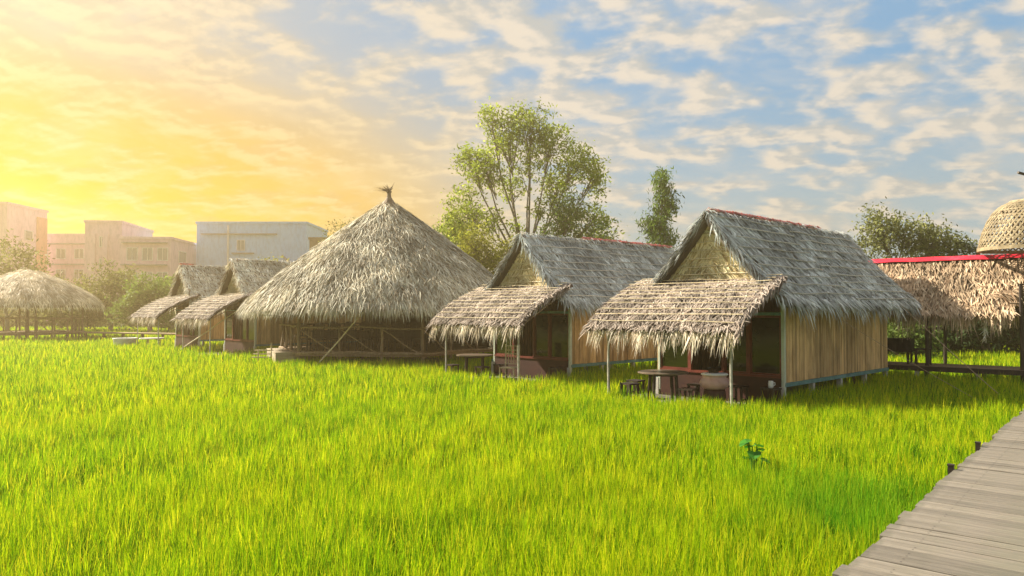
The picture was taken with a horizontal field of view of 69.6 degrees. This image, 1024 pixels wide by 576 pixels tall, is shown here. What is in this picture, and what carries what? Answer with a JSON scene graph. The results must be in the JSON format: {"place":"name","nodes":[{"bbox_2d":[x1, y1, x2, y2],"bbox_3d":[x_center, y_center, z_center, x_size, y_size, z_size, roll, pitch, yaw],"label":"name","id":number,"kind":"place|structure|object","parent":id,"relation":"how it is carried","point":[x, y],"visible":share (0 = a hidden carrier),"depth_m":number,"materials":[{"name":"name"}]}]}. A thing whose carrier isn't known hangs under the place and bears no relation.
{"place":"outdoors","nodes":[
{"label":"outdoors","id":0,"kind":"place"},
{"bbox_2d":[0,324,1023,575],"bbox_3d":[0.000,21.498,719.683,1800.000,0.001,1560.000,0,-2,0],"label":"ground","id":1,"kind":"structure","parent":0,"point":[788,389],"depth_m":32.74,"materials":[{"name":"green plant"}]},
{"bbox_2d":[0,202,48,321],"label":"pink tower","id":2,"kind":"structure","parent":1,"relation":"on","point":[24,222],"depth_m":113.82,"materials":[{"name":"grey"}]},
{"bbox_2d":[24,230,32,240],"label":"window","id":3,"kind":"structure","parent":2,"relation":"in","point":[27,234],"depth_m":114.74,"materials":[{"name":"grey"}]},
{"bbox_2d":[0,228,73,329],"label":"hazy tree","id":4,"kind":"object","parent":1,"relation":"on","point":[8,268],"visible":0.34,"depth_m":61.90,"materials":[{"name":"green plant"}]},
{"bbox_2d":[0,267,105,339],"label":"thatched pavilion","id":5,"kind":"structure","parent":1,"relation":"on","point":[28,290],"depth_m":48.35,"materials":[{"name":"beige plant"}]},
{"bbox_2d":[46,234,84,320],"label":"pink low block","id":6,"kind":"structure","parent":1,"relation":"on","point":[67,251],"depth_m":121.15,"materials":[{"name":"grey"}]},
{"bbox_2d":[56,249,65,258],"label":"window","id":7,"kind":"structure","parent":6,"relation":"in","point":[60,253],"depth_m":121.13,"materials":[{"name":"grey"}]},
{"bbox_2d":[56,269,65,278],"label":"window","id":8,"kind":"structure","parent":6,"relation":"in","point":[58,271],"depth_m":121.07,"materials":[{"name":"grey"}]},
{"bbox_2d":[74,249,83,258],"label":"window","id":9,"kind":"structure","parent":6,"relation":"in","point":[78,253],"depth_m":121.13,"materials":[{"name":"grey"}]},
{"bbox_2d":[74,269,83,279],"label":"window","id":10,"kind":"structure","parent":6,"relation":"in","point":[77,276],"depth_m":121.04,"materials":[{"name":"grey"}]},
{"bbox_2d":[29,273,116,329],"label":"hazy tree","id":11,"kind":"object","parent":1,"relation":"on","point":[61,315],"visible":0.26,"depth_m":65.55,"materials":[{"name":"green plant"}]},
{"bbox_2d":[0,269,175,327],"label":"wood","id":12,"kind":"object","parent":1,"relation":"on","point":[13,314],"depth_m":77.44,"materials":[{"name":"green plant"}]},
{"bbox_2d":[66,257,150,330],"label":"hazy tree","id":13,"kind":"object","parent":1,"relation":"on","point":[117,278],"visible":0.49,"depth_m":63.61,"materials":[{"name":"green plant"}]},
{"bbox_2d":[53,331,175,339],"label":"walkway","id":14,"kind":"structure","parent":1,"relation":"on","point":[122,333],"depth_m":48.06,"materials":[{"name":"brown wood"}]},
{"bbox_2d":[84,220,153,305],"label":"pink middle block","id":15,"kind":"structure","parent":1,"relation":"on","point":[102,240],"depth_m":108.52,"materials":[{"name":"grey"}]},
{"bbox_2d":[99,236,101,246],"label":"window","id":16,"kind":"structure","parent":15,"relation":"in","point":[100,237],"depth_m":108.47,"materials":[{"name":"grey"}]},
{"bbox_2d":[102,270,175,332],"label":"hazy tree","id":17,"kind":"object","parent":1,"relation":"on","point":[132,302],"visible":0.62,"depth_m":59.36,"materials":[{"name":"green plant"}]},
{"bbox_2d":[118,236,196,323],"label":"pink wide block","id":18,"kind":"structure","parent":1,"relation":"on","point":[161,256],"depth_m":105.54,"materials":[{"name":"grey"}]},
{"bbox_2d":[127,247,137,260],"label":"window","id":19,"kind":"structure","parent":18,"relation":"in","point":[132,252],"depth_m":105.26,"materials":[{"name":"grey"}]},
{"bbox_2d":[142,247,152,260],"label":"window","id":20,"kind":"structure","parent":18,"relation":"in","point":[147,252],"depth_m":105.44,"materials":[{"name":"grey"}]},
{"bbox_2d":[142,272,152,283],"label":"window","id":21,"kind":"structure","parent":18,"relation":"in","point":[148,273],"depth_m":105.36,"materials":[{"name":"grey"}]},
{"bbox_2d":[157,248,167,260],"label":"window","id":22,"kind":"structure","parent":18,"relation":"in","point":[162,253],"depth_m":105.62,"materials":[{"name":"grey"}]},
{"bbox_2d":[157,272,167,281],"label":"window","id":23,"kind":"structure","parent":18,"relation":"in","point":[161,274],"depth_m":105.55,"materials":[{"name":"grey"}]},
{"bbox_2d":[178,251,185,262],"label":"window","id":24,"kind":"structure","parent":18,"relation":"in","point":[181,255],"depth_m":109.88,"materials":[{"name":"grey"}]},
{"bbox_2d":[138,273,177,328],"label":"hazy tree","id":25,"kind":"object","parent":1,"relation":"on","point":[170,287],"visible":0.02,"depth_m":65.72,"materials":[{"name":"green plant"}]},
{"bbox_2d":[127,263,226,347],"bbox_3d":[-15.655,1.154,42.083,10.701,4.927,4.830,1,-2,-44],"label":"thatched hut","id":26,"kind":"object","parent":1,"relation":"on","point":[193,283],"visible":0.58,"depth_m":39.66,"materials":[{"name":"beige plant"}]},
{"bbox_2d":[112,337,136,345],"bbox_3d":[-20.324,2.971,38.633,1.200,0.710,1.200,0,-2,0],"label":"basin","id":27,"kind":"object","parent":26,"relation":"in","point":[122,340],"visible":0.62,"depth_m":38.20,"materials":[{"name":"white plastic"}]},
{"bbox_2d":[139,337,164,347],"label":"side table","id":28,"kind":"object","parent":26,"relation":"on","point":[160,338],"visible":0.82,"depth_m":40.43,"materials":[{"name":"white plastic"}]},
{"bbox_2d":[177,311,181,334],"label":"window","id":29,"kind":"structure","parent":26,"relation":"in","point":[178,327],"depth_m":40.98,"materials":[{"name":"red wood"}]},
{"bbox_2d":[189,321,191,335],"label":"window","id":30,"kind":"structure","parent":26,"relation":"in","point":[190,330],"depth_m":39.76,"materials":[{"name":"red wood"}]},
{"bbox_2d":[193,322,198,336],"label":"window","id":31,"kind":"structure","parent":26,"relation":"in","point":[195,332],"depth_m":39.24,"materials":[{"name":"red wood"}]},
{"bbox_2d":[195,222,327,266],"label":"blue building","id":32,"kind":"structure","parent":1,"relation":"on","point":[219,244],"depth_m":115.22,"materials":[{"name":"grey"}]},
{"bbox_2d":[237,240,244,250],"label":"window","id":33,"kind":"structure","parent":32,"relation":"in","point":[240,243],"depth_m":115.16,"materials":[{"name":"grey"}]},
{"bbox_2d":[251,343,271,359],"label":"bamboo steps","id":34,"kind":"structure","parent":1,"relation":"on","point":[258,354],"depth_m":28.19,"materials":[{"name":"beige wood"}]},
{"bbox_2d":[169,258,364,354],"bbox_3d":[-10.983,1.044,37.133,10.719,4.884,4.897,1,-2,-44],"label":"thatched hut","id":35,"kind":"object","parent":1,"relation":"on","point":[243,279],"visible":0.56,"depth_m":34.92,"materials":[{"name":"beige plant"}]},
{"bbox_2d":[184,311,236,347],"bbox_3d":[-14.333,2.070,34.515,4.220,2.146,0.087,-1,-2,26],"label":"bamboo pole","id":36,"kind":"object","parent":35,"relation":"attached to","point":[209,329],"visible":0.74,"depth_m":34.41,"materials":[{"name":"beige wood"}]},
{"bbox_2d":[226,311,231,338],"bbox_3d":[-13.802,1.816,35.971,0.050,1.354,0.818,1,-2,-44],"label":"window","id":37,"kind":"structure","parent":35,"relation":"in","point":[228,320],"depth_m":36.01,"materials":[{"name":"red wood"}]},
{"bbox_2d":[241,314,245,339],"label":"window","id":38,"kind":"structure","parent":35,"relation":"in","point":[243,330],"depth_m":34.81,"materials":[{"name":"brown glass"}]},
{"bbox_2d":[247,314,253,340],"bbox_3d":[-12.109,1.769,34.214,0.050,1.354,0.738,1,-2,-44],"label":"window","id":39,"kind":"structure","parent":35,"relation":"in","point":[250,333],"depth_m":34.26,"materials":[{"name":"red wood"}]},
{"bbox_2d":[257,252,288,260],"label":"young tree","id":40,"kind":"object","parent":1,"relation":"on","point":[274,259],"depth_m":60.02,"materials":[{"name":"green plant"}]},
{"bbox_2d":[267,348,305,365],"bbox_3d":[-8.821,2.788,28.678,1.120,0.747,3.100,1,-2,-24],"label":"landing","id":41,"kind":"object","parent":1,"relation":"on","point":[280,354],"visible":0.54,"depth_m":27.30,"materials":[{"name":"wood"}]},
{"bbox_2d":[308,237,328,250],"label":"brown roof house","id":42,"kind":"structure","parent":1,"relation":"on","point":[313,241],"depth_m":105.19,"materials":[{"name":"grey"}]},
{"bbox_2d":[318,216,353,242],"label":"bare tree","id":43,"kind":"object","parent":1,"relation":"on","point":[335,229],"visible":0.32,"depth_m":51.94,"materials":[{"name":"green plant"}]},
{"bbox_2d":[321,312,363,360],"bbox_3d":[-6.221,1.937,26.164,2.224,2.553,0.077,0,-2,-6],"label":"bamboo pole","id":44,"kind":"object","parent":1,"relation":"on","point":[323,357],"visible":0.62,"depth_m":26.15,"materials":[{"name":"brown wood"}]},
{"bbox_2d":[233,182,493,362],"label":"thatched pavilion","id":45,"kind":"structure","parent":1,"relation":"on","point":[388,260],"depth_m":27.34,"materials":[{"name":"beige plant"}]},
{"bbox_2d":[300,323,310,350],"bbox_3d":[-8.101,1.897,28.705,0.440,1.090,0.430,0,-2,6],"label":"dining chair","id":46,"kind":"object","parent":45,"relation":"on","point":[304,330],"visible":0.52,"depth_m":28.50,"materials":[{"name":"brown wood"}]},
{"bbox_2d":[313,323,326,350],"bbox_3d":[-7.480,1.897,28.705,0.440,1.090,0.430,0,-2,3],"label":"dining chair","id":47,"kind":"object","parent":45,"relation":"on","point":[318,330],"visible":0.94,"depth_m":28.51,"materials":[{"name":"brown wood"}]},
{"bbox_2d":[327,321,337,347],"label":"dining chair","id":48,"kind":"object","parent":45,"relation":"on","point":[329,323],"visible":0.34,"depth_m":31.32,"materials":[{"name":"brown wood"}]},
{"bbox_2d":[329,323,342,349],"bbox_3d":[-6.860,1.897,28.705,0.440,1.090,0.430,0,-2,-3],"label":"dining chair","id":49,"kind":"object","parent":45,"relation":"on","point":[335,325],"visible":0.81,"depth_m":28.50,"materials":[{"name":"brown wood"}]},
{"bbox_2d":[342,321,353,347],"bbox_3d":[-6.940,1.962,31.164,0.440,1.090,0.430,0,-2,-2],"label":"dining chair","id":50,"kind":"object","parent":45,"relation":"on","point":[343,342],"visible":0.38,"depth_m":31.31,"materials":[{"name":"brown wood"}]},
{"bbox_2d":[345,323,358,350],"bbox_3d":[-6.240,1.897,28.705,0.440,1.090,0.430,0,-2,3],"label":"dining chair","id":51,"kind":"object","parent":45,"relation":"on","point":[350,330],"visible":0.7,"depth_m":28.51,"materials":[{"name":"brown wood"}]},
{"bbox_2d":[380,330,440,348],"bbox_3d":[-4.100,2.100,29.955,2.400,0.750,0.800,0,-2,0],"label":"long table","id":52,"kind":"object","parent":45,"relation":"on","point":[407,335],"visible":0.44,"depth_m":29.66,"materials":[{"name":"brown wood"}]},
{"bbox_2d":[410,323,420,350],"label":"dining chair","id":53,"kind":"object","parent":45,"relation":"on","point":[415,325],"visible":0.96,"depth_m":28.51,"materials":[{"name":"brown wood"}]},
{"bbox_2d":[426,323,436,350],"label":"dining chair","id":54,"kind":"object","parent":45,"relation":"on","point":[429,330],"visible":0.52,"depth_m":28.51,"materials":[{"name":"brown wood"}]},
{"bbox_2d":[441,327,453,350],"bbox_3d":[-2.521,1.897,28.705,0.440,1.090,0.430,0,-2,5],"label":"dining chair","id":55,"kind":"object","parent":45,"relation":"on","point":[442,345],"visible":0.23,"depth_m":28.53,"materials":[{"name":"brown wood"}]},
{"bbox_2d":[434,214,483,249],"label":"dark tree","id":56,"kind":"object","parent":1,"relation":"on","point":[456,244],"visible":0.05,"depth_m":46.83,"materials":[{"name":"green plant"}]},
{"bbox_2d":[448,217,519,274],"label":"bush","id":57,"kind":"object","parent":1,"relation":"on","point":[484,261],"visible":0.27,"depth_m":41.17,"materials":[{"name":"green plant"}]},
{"bbox_2d":[433,96,629,253],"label":"tall tree","id":58,"kind":"object","parent":1,"relation":"on","point":[528,125],"visible":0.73,"depth_m":45.02,"materials":[{"name":"green plant"}]},
{"bbox_2d":[427,232,675,383],"bbox_3d":[2.603,0.704,25.180,10.685,4.930,4.898,1,-2,-44],"label":"thatched hut","id":59,"kind":"object","parent":1,"relation":"on","point":[539,299],"visible":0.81,"depth_m":23.00,"materials":[{"name":"plant"}]},
{"bbox_2d":[444,364,459,373],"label":"stool","id":60,"kind":"object","parent":59,"relation":"on","point":[452,366],"visible":0.39,"depth_m":23.13,"materials":[{"name":"brown wood"}]},
{"bbox_2d":[456,353,492,373],"bbox_3d":[-1.179,2.467,23.172,1.160,0.743,1.160,0,-2,0],"label":"round table","id":61,"kind":"object","parent":59,"relation":"on","point":[475,355],"visible":0.84,"depth_m":22.89,"materials":[{"name":"brown wood"}]},
{"bbox_2d":[474,366,489,376],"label":"stool","id":62,"kind":"object","parent":59,"relation":"on","point":[481,367],"visible":0.43,"depth_m":22.35,"materials":[{"name":"brown wood"}]},
{"bbox_2d":[493,364,507,378],"bbox_3d":[-0.364,2.623,23.256,0.340,0.430,0.340,-1,-2,44],"label":"stool","id":63,"kind":"object","parent":59,"relation":"on","point":[499,365],"visible":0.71,"depth_m":23.22,"materials":[{"name":"brown wood"}]},
{"bbox_2d":[496,330,511,354],"bbox_3d":[-0.240,1.499,24.027,0.050,1.354,0.818,1,-2,-44],"label":"window","id":64,"kind":"structure","parent":59,"relation":"in","point":[499,342],"depth_m":24.09,"materials":[{"name":"green glass"}]},
{"bbox_2d":[499,344,519,380],"bbox_3d":[-0.069,2.255,22.030,0.482,1.101,0.540,-1,-2,21],"label":"bamboo chair","id":65,"kind":"object","parent":59,"relation":"on","point":[509,367],"visible":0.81,"depth_m":22.22,"materials":[{"name":"brown wood"}]},
{"bbox_2d":[535,313,547,357],"bbox_3d":[0.938,1.466,22.803,0.050,1.354,0.576,1,-2,-44],"label":"window","id":66,"kind":"structure","parent":59,"relation":"in","point":[541,319],"depth_m":22.81,"materials":[{"name":"green glass"}]},
{"bbox_2d":[548,367,563,378],"bbox_3d":[1.304,2.586,21.877,0.340,0.430,0.340,-1,-2,44],"label":"stool","id":67,"kind":"object","parent":59,"relation":"on","point":[555,370],"visible":0.44,"depth_m":21.86,"materials":[{"name":"brown wood"}]},
{"bbox_2d":[550,314,567,358],"bbox_3d":[1.451,1.452,22.265,0.050,1.354,0.738,1,-2,-44],"label":"window","id":68,"kind":"structure","parent":59,"relation":"in","point":[558,322],"depth_m":22.29,"materials":[{"name":"green glass"}]},
{"bbox_2d":[510,184,621,244],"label":"broad tree","id":69,"kind":"object","parent":1,"relation":"on","point":[562,219],"visible":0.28,"depth_m":42.88,"materials":[{"name":"green plant"}]},
{"bbox_2d":[634,165,684,249],"bbox_3d":[7.907,-1.557,40.159,3.234,10.250,2.412,0,-2,0],"label":"slim tree","id":70,"kind":"object","parent":1,"relation":"on","point":[655,225],"visible":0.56,"depth_m":39.91,"materials":[{"name":"green plant"}]},
{"bbox_2d":[577,207,925,411],"bbox_3d":[6.975,0.560,19.788,10.730,4.930,4.852,1,-2,-44],"label":"thatched hut","id":71,"kind":"object","parent":1,"relation":"on","point":[750,302],"visible":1,"depth_m":17.68,"materials":[{"name":"plant"}]},
{"bbox_2d":[620,382,639,397],"bbox_3d":[2.795,2.469,17.459,0.340,0.430,0.340,1,-2,-34],"label":"stool","id":72,"kind":"object","parent":71,"relation":"on","point":[629,384],"visible":0.49,"depth_m":17.40,"materials":[{"name":"brown wood"}]},
{"bbox_2d":[626,379,644,396],"bbox_3d":[3.058,2.489,18.196,0.340,0.430,0.340,-1,-2,44],"label":"stool","id":73,"kind":"object","parent":71,"relation":"on","point":[635,386],"visible":0.6,"depth_m":18.19,"materials":[{"name":"brown wood"}]},
{"bbox_2d":[638,369,688,399],"bbox_3d":[3.493,2.304,17.025,1.160,0.743,1.160,0,-2,0],"label":"round table","id":74,"kind":"object","parent":71,"relation":"on","point":[653,374],"visible":0.9,"depth_m":16.86,"materials":[{"name":"brown wood"}]},
{"bbox_2d":[661,335,687,368],"bbox_3d":[4.131,1.356,18.629,0.050,1.354,0.818,1,-2,-44],"label":"window","id":75,"kind":"structure","parent":71,"relation":"in","point":[679,360],"depth_m":18.63,"materials":[{"name":"green glass"}]},
{"bbox_2d":[678,387,698,402],"bbox_3d":[3.902,2.438,16.305,0.340,0.430,0.340,-1,-2,38],"label":"stool","id":76,"kind":"object","parent":71,"relation":"on","point":[685,389],"visible":0.46,"depth_m":16.28,"materials":[{"name":"brown wood"}]},
{"bbox_2d":[687,383,702,400],"bbox_3d":[4.348,2.464,17.285,0.340,0.430,0.340,1,-2,-40],"label":"stool","id":77,"kind":"object","parent":71,"relation":"on","point":[696,385],"visible":0.41,"depth_m":17.28,"materials":[{"name":"brown wood"}]},
{"bbox_2d":[699,372,729,403],"bbox_3d":[4.528,2.275,16.451,0.660,0.765,0.660,0,-2,0],"label":"clay jar","id":78,"kind":"object","parent":71,"relation":"on","point":[714,385],"visible":0.84,"depth_m":16.23,"materials":[{"name":"brown ceramic"}]},
{"bbox_2d":[702,369,718,372],"bbox_3d":[4.474,1.855,16.509,0.237,0.073,0.351,1,-2,-36],"label":"ladle","id":79,"kind":"object","parent":78,"relation":"on","point":[713,371],"visible":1,"depth_m":16.40,"materials":[{"name":"brown wood"}]},
{"bbox_2d":[725,323,746,372],"bbox_3d":[5.308,1.323,17.405,0.050,1.354,0.576,1,-2,-44],"label":"window","id":80,"kind":"structure","parent":71,"relation":"in","point":[739,362],"depth_m":17.34,"materials":[{"name":"green glass"}]},
{"bbox_2d":[728,385,748,405],"bbox_3d":[5.187,2.453,16.843,0.340,0.430,0.340,-1,-2,44],"label":"stool","id":81,"kind":"object","parent":71,"relation":"on","point":[741,387],"visible":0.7,"depth_m":16.82,"materials":[{"name":"brown wood"}]},
{"bbox_2d":[750,315,780,375],"bbox_3d":[5.820,1.309,16.870,0.050,1.354,0.738,1,-2,-44],"label":"window","id":82,"kind":"structure","parent":71,"relation":"in","point":[765,331],"depth_m":16.86,"materials":[{"name":"green wood"}]},
{"bbox_2d":[760,387,781,403],"bbox_3d":[5.764,2.441,16.386,0.340,0.430,0.340,1,-2,-40],"label":"stool","id":83,"kind":"object","parent":71,"relation":"on","point":[773,389],"visible":0.52,"depth_m":16.36,"materials":[{"name":"brown wood"}]},
{"bbox_2d":[768,381,774,387],"bbox_3d":[5.775,2.148,16.401,0.146,0.155,0.120,1,-2,-34],"label":"jug","id":84,"kind":"object","parent":83,"relation":"on","point":[770,384],"visible":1,"depth_m":16.35,"materials":[{"name":"white plastic"}]},
{"bbox_2d":[830,312,976,399],"bbox_3d":[9.031,1.565,16.964,3.212,2.079,0.011,-1,-2,22],"label":"guy rope","id":85,"kind":"object","parent":71,"relation":"attached to","point":[904,358],"visible":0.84,"depth_m":16.95,"materials":[{"name":"brown fabric"}]},
{"bbox_2d":[900,304,996,392],"bbox_3d":[10.990,1.493,18.567,0.017,2.314,4.026,0,-2,-5],"label":"guy rope","id":86,"kind":"object","parent":71,"relation":"attached to","point":[948,349],"visible":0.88,"depth_m":18.53,"materials":[{"name":"brown fabric"}]},
{"bbox_2d":[739,439,769,471],"bbox_3d":[2.954,2.242,8.922,0.361,0.794,0.389,-1,-2,28],"label":"taro plant","id":87,"kind":"object","parent":1,"relation":"on","point":[753,455],"visible":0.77,"depth_m":8.94,"materials":[{"name":"green plant"}]},
{"bbox_2d":[841,196,977,258],"bbox_3d":[18.288,-0.421,33.963,6.970,7.660,3.571,0,-2,0],"label":"spreading tree","id":88,"kind":"object","parent":1,"relation":"on","point":[883,240],"visible":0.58,"depth_m":33.70,"materials":[{"name":"green plant"}]},
{"bbox_2d":[887,317,952,358],"bbox_3d":[15.619,1.988,30.064,4.071,2.971,3.820,-1,-2,38],"label":"bush","id":89,"kind":"object","parent":1,"relation":"on","point":[918,335],"visible":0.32,"depth_m":29.31,"materials":[{"name":"green plant"}]},
{"bbox_2d":[832,409,1023,575],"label":"boardwalk","id":90,"kind":"structure","parent":1,"relation":"on","point":[965,517],"depth_m":5.55,"materials":[{"name":"grey wood"}]},
{"bbox_2d":[852,253,1023,384],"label":"long shelter","id":91,"kind":"object","parent":1,"relation":"on","point":[958,290],"visible":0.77,"depth_m":21.44,"materials":[{"name":"beige plant"}]},
{"bbox_2d":[887,338,914,363],"bbox_3d":[11.743,1.912,22.480,0.906,0.750,0.659,-1,-2,38],"label":"shelter table","id":92,"kind":"object","parent":91,"relation":"on","point":[907,345],"visible":0.63,"depth_m":22.18,"materials":[{"name":"brown wood"}]},
{"bbox_2d":[914,328,931,364],"bbox_3d":[12.280,1.729,21.996,0.430,1.090,0.440,-1,-2,23],"label":"dining chair","id":93,"kind":"object","parent":91,"relation":"on","point":[917,349],"visible":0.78,"depth_m":21.87,"materials":[{"name":"brown wood"}]},
{"bbox_2d":[979,322,989,343],"bbox_3d":[13.319,1.100,20.697,0.240,1.001,0.243,0,-2,0],"label":"dried bundle","id":94,"kind":"object","parent":91,"relation":"hanging from","point":[985,333],"visible":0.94,"depth_m":20.68,"materials":[{"name":"beige plant"}]},
{"bbox_2d":[977,199,1023,253],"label":"woven basket","id":95,"kind":"object","parent":91,"relation":"on","point":[1014,208],"visible":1,"depth_m":20.84,"materials":[{"name":"wicker"}]},
{"bbox_2d":[887,317,993,352],"bbox_3d":[18.497,1.466,32.811,5.394,4.195,3.406,0,-2,0],"label":"bush","id":96,"kind":"object","parent":1,"relation":"on","point":[949,331],"visible":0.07,"depth_m":32.24,"materials":[{"name":"green plant"}]},
{"bbox_2d":[936,317,1019,355],"bbox_3d":[20.648,1.522,32.091,5.117,4.060,3.523,0,-2,0],"label":"bush","id":97,"kind":"object","parent":1,"relation":"on","point":[1005,341],"visible":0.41,"depth_m":31.56,"materials":[{"name":"green plant"}]},
{"bbox_2d":[973,327,1019,351],"bbox_3d":[22.818,1.331,32.986,5.963,4.258,3.400,0,-2,0],"label":"bush","id":98,"kind":"object","parent":1,"relation":"on","point":[1003,345],"visible":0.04,"depth_m":32.39,"materials":[{"name":"green plant"}]},
{"bbox_2d":[0,0,1023,271],"label":"sky","id":99,"kind":"structure","parent":0,"point":[164,117],"materials":[{"name":"blue"}]},
{"bbox_2d":[949,239,1006,353],"bbox_3d":[20.914,0.558,33.102,2.992,5.451,3.242,-1,-2,36],"label":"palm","id":100,"kind":"object","parent":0,"point":[972,248],"visible":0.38,"depth_m":33.02,"materials":[{"name":"green plant"}]}
]}

